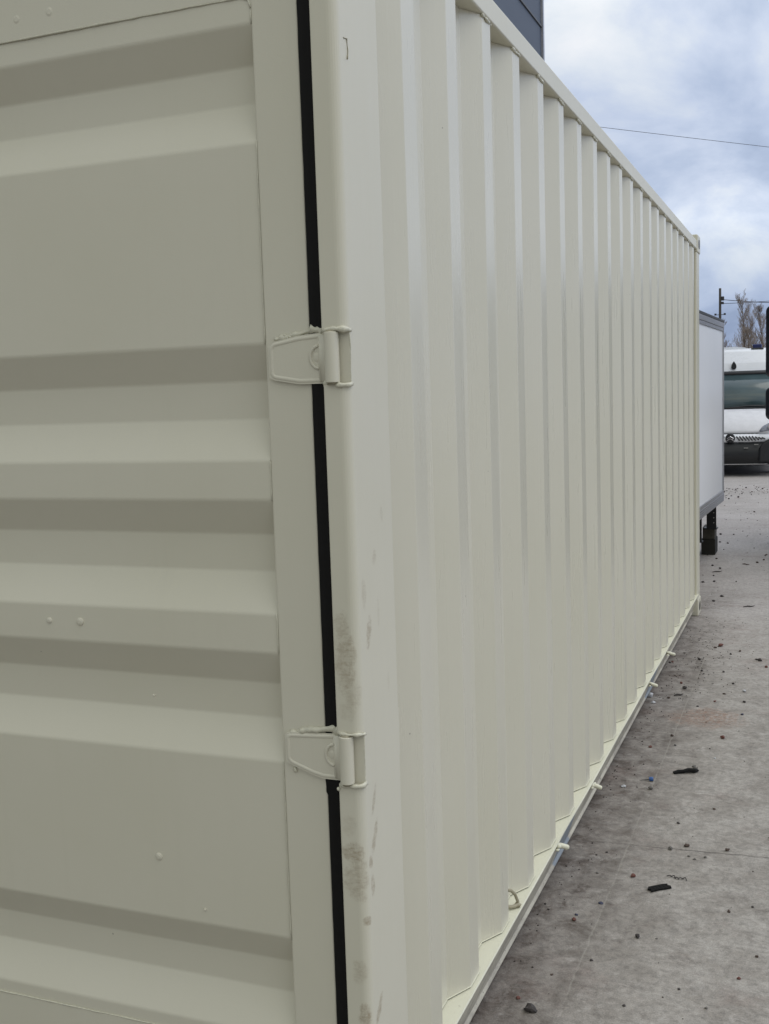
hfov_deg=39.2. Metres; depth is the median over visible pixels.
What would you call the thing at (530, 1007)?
stone
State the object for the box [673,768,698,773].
strap offcut
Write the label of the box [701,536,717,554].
timber block
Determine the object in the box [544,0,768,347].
sky
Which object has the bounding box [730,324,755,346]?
bare tree
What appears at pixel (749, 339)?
bare tree
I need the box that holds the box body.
[699,310,724,542]
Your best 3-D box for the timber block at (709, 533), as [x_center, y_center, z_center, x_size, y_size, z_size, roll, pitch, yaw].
[3.092,0.187,10.280,0.110,0.112,0.220,1,7,22]
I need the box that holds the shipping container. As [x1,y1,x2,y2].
[0,0,700,1023]
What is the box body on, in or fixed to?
on the timber block at (709, 533)
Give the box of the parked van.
[724,344,768,464]
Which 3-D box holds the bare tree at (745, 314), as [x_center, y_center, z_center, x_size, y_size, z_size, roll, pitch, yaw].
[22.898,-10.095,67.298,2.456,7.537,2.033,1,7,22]
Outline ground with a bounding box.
[469,464,768,1023]
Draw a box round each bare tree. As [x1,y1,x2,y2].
[722,318,739,347]
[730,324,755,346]
[732,289,765,347]
[741,327,765,347]
[746,300,765,347]
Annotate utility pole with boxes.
[714,288,725,318]
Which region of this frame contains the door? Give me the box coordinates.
[0,0,354,1023]
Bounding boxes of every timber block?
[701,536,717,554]
[703,524,716,538]
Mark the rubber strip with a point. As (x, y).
(658, 887)
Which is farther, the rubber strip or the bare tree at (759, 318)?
the bare tree at (759, 318)
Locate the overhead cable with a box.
[602,127,765,146]
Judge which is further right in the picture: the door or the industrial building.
the industrial building
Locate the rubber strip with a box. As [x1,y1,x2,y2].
[648,883,671,891]
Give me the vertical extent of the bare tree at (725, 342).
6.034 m
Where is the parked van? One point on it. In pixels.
(746, 420)
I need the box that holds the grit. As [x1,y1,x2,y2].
[514,485,768,1018]
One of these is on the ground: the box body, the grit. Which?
the grit
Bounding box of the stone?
[523,1003,536,1012]
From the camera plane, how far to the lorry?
10.56 m
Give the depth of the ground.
3.67 m
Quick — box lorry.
[766,307,768,418]
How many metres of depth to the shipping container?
2.17 m
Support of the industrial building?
on the ground
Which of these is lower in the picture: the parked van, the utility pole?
the parked van
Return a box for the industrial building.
[493,0,544,60]

